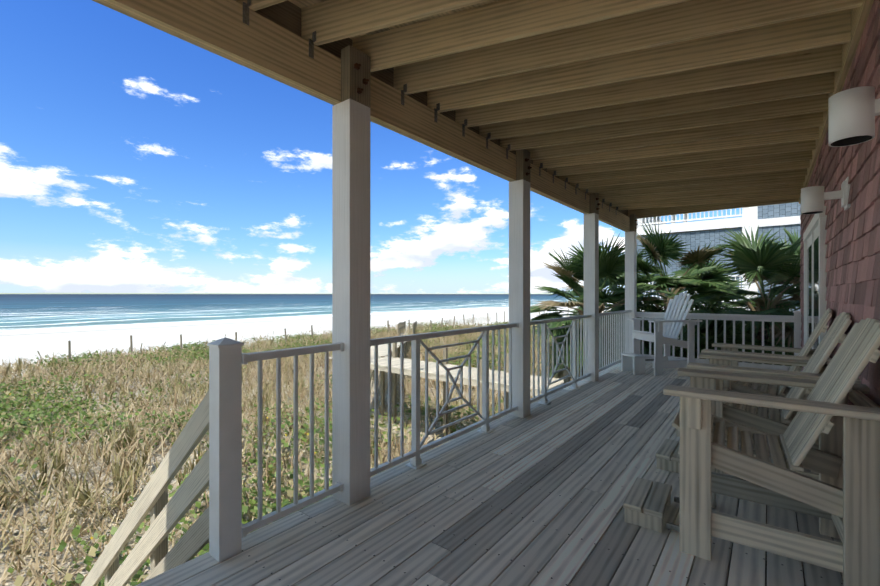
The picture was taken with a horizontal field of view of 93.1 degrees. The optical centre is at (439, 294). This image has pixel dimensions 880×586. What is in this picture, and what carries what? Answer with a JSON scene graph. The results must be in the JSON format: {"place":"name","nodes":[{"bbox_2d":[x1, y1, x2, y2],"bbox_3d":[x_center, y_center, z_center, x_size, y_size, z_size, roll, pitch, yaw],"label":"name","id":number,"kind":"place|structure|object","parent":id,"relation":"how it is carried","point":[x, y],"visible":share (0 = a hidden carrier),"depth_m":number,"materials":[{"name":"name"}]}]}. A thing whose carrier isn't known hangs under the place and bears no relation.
{"place":"outdoors","nodes":[
{"label":"outdoors","id":0,"kind":"place"},
{"bbox_2d":[0,294,608,334],"bbox_3d":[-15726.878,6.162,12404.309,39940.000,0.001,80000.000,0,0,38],"label":"sea water","id":1,"kind":"structure","parent":0,"point":[31,313],"depth_m":191.03,"materials":[{"name":"blue liquid"}]},
{"bbox_2d":[0,303,611,585],"bbox_3d":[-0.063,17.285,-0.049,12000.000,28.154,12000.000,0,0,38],"label":"terrain","id":2,"kind":"structure","parent":0,"point":[29,346],"depth_m":19.01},
{"bbox_2d":[81,390,208,585],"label":"beach stairs","id":3,"kind":"structure","parent":2,"relation":"on","point":[166,516],"depth_m":2.87,"materials":[{"name":"brown wood"}]},
{"bbox_2d":[0,318,559,585],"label":"dune vegetation","id":4,"kind":"object","parent":2,"relation":"on","point":[126,433],"visible":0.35,"depth_m":9.98,"materials":[{"name":"beige plant"}]},
{"bbox_2d":[68,309,578,436],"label":"fence","id":5,"kind":"object","parent":2,"relation":"on","point":[383,360],"visible":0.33,"depth_m":10.58,"materials":[{"name":"brown wood"}]},
{"bbox_2d":[135,362,842,585],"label":"porch deck","id":6,"kind":"structure","parent":2,"relation":"on","point":[537,496],"depth_m":2.48,"materials":[{"name":"grey wood"}]},
{"bbox_2d":[207,310,630,562],"bbox_3d":[0.878,0.794,4.708,0.166,1.135,9.452,0,0,38],"label":"porch railing","id":7,"kind":"object","parent":6,"relation":"on","point":[229,530],"visible":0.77,"depth_m":2.64,"materials":[{"name":"white wood"}]},
{"bbox_2d":[332,45,637,505],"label":"porch columns","id":8,"kind":"structure","parent":6,"relation":"on","point":[351,286],"depth_m":2.77,"materials":[{"name":"white wood"}]},
{"bbox_2d":[92,0,873,231],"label":"porch ceiling framing","id":9,"kind":"object","parent":8,"relation":"on","point":[646,108],"visible":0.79,"depth_m":3.08,"materials":[{"name":"brown wood"}]},
{"bbox_2d":[288,0,502,39],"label":"deck boards","id":10,"kind":"object","parent":9,"relation":"on","point":[302,3],"depth_m":2.62,"materials":[{"name":"brown wood"}]},
{"bbox_2d":[243,0,617,211],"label":"metal brackets","id":11,"kind":"object","parent":9,"relation":"attached to","point":[246,21],"visible":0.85,"depth_m":3.50,"materials":[{"name":"grey metal"}]},
{"bbox_2d":[621,293,701,375],"bbox_3d":[3.812,0.672,7.310,1.155,1.378,0.720,0,0,-10],"label":"adirondack chair","id":12,"kind":"object","parent":6,"relation":"on","point":[669,326],"visible":0.94,"depth_m":7.11,"materials":[{"name":"white wood"}]},
{"bbox_2d":[635,311,801,371],"bbox_3d":[4.974,0.820,7.662,2.566,1.082,0.125,0,0,38],"label":"end railing","id":13,"kind":"object","parent":6,"relation":"on","point":[783,319],"visible":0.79,"depth_m":7.35,"materials":[{"name":"white paint"}]},
{"bbox_2d":[623,318,879,585],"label":"adirondack chair","id":14,"kind":"object","parent":6,"relation":"on","point":[840,498],"visible":0.98,"depth_m":2.11,"materials":[{"name":"brown wood"}]},
{"bbox_2d":[677,308,832,435],"bbox_3d":[2.835,0.741,3.782,1.155,1.241,0.780,0,0,40],"label":"adirondack chair","id":15,"kind":"object","parent":6,"relation":"on","point":[806,352],"visible":0.29,"depth_m":3.60,"materials":[{"name":"brown wood"}]},
{"bbox_2d":[655,312,860,479],"bbox_3d":[2.264,0.741,3.057,1.155,1.241,0.780,0,0,38],"label":"adirondack chair","id":16,"kind":"object","parent":6,"relation":"on","point":[775,421],"visible":0.38,"depth_m":2.87,"materials":[{"name":"brown wood"}]},
{"bbox_2d":[508,233,670,380],"bbox_3d":[3.809,1.245,10.558,3.776,5.409,3.416,0,0,38],"label":"sabal palm","id":17,"kind":"object","parent":2,"relation":"on","point":[611,265],"visible":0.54,"depth_m":10.19,"materials":[{"name":"green plant"}]},
{"bbox_2d":[561,250,669,342],"bbox_3d":[5.564,1.195,13.013,3.479,5.358,3.371,0,0,-1],"label":"sabal palm","id":18,"kind":"object","parent":2,"relation":"on","point":[642,278],"visible":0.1,"depth_m":12.61,"materials":[{"name":"green plant"}]},
{"bbox_2d":[603,219,741,357],"bbox_3d":[5.949,0.888,10.598,3.448,5.757,3.597,0,0,38],"label":"sabal palm","id":19,"kind":"object","parent":2,"relation":"on","point":[662,250],"visible":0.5,"depth_m":10.46,"materials":[{"name":"green plant"}]},
{"bbox_2d":[607,302,747,359],"bbox_3d":[5.633,2.224,9.310,3.436,4.286,3.853,0,0,38],"label":"shrub","id":20,"kind":"object","parent":2,"relation":"on","point":[711,335],"visible":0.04,"depth_m":8.77,"materials":[{"name":"green plant"}]},
{"bbox_2d":[656,257,761,358],"bbox_3d":[7.828,1.181,12.267,3.892,4.936,3.488,0,0,-18],"label":"sabal palm","id":21,"kind":"object","parent":2,"relation":"on","point":[735,283],"visible":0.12,"depth_m":11.91,"materials":[{"name":"green plant"}]},
{"bbox_2d":[637,202,800,324],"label":"neighbour house","id":22,"kind":"structure","parent":2,"relation":"on","point":[766,218],"depth_m":14.70,"materials":[{"name":"gray shingle siding"},{"name":"white painted wood"}]},
{"bbox_2d":[662,225,800,365],"bbox_3d":[6.928,1.057,9.216,3.739,5.368,3.992,0,0,38],"label":"sabal palm","id":23,"kind":"object","parent":2,"relation":"on","point":[760,261],"visible":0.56,"depth_m":8.66,"materials":[{"name":"green plant"}]},
{"bbox_2d":[736,229,800,365],"bbox_3d":[8.745,0.967,9.768,4.110,5.415,3.361,0,0,18],"label":"sabal palm","id":24,"kind":"object","parent":2,"relation":"on","point":[794,297],"visible":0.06,"depth_m":9.95,"materials":[{"name":"green plant"}]},
{"bbox_2d":[0,77,624,292],"bbox_3d":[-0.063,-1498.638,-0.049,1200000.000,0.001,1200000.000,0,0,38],"label":"cloud","id":25,"kind":"structure","parent":0,"point":[109,269],"depth_m":19185.88,"materials":[{"name":"white"}]},
{"bbox_2d":[0,0,741,293],"label":"sky","id":26,"kind":"structure","parent":0,"point":[65,102],"materials":[{"name":"blue"}]},
{"bbox_2d":[800,0,879,405],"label":"shingle wall","id":27,"kind":"structure","parent":0,"point":[852,242],"depth_m":2.52,"materials":[{"name":"red wood"}]},
{"bbox_2d":[803,206,826,348],"bbox_3d":[4.269,0.272,4.781,0.080,2.179,2.290,0,0,38],"label":"porch door","id":28,"kind":"structure","parent":27,"relation":"in","point":[815,261],"depth_m":4.50,"materials":[{"name":"white wood"}]},
{"bbox_2d":[801,177,850,214],"bbox_3d":[2.668,-0.675,2.891,0.250,0.208,0.150,0,0,38],"label":"wall sconce","id":29,"kind":"object","parent":27,"relation":"attached to","point":[813,198],"depth_m":2.87,"materials":[{"name":"white metal"}]},
{"bbox_2d":[828,86,879,146],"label":"wall sconce","id":30,"kind":"object","parent":27,"relation":"attached to","point":[853,112],"depth_m":1.51,"materials":[{"name":"white metal"}]}
]}

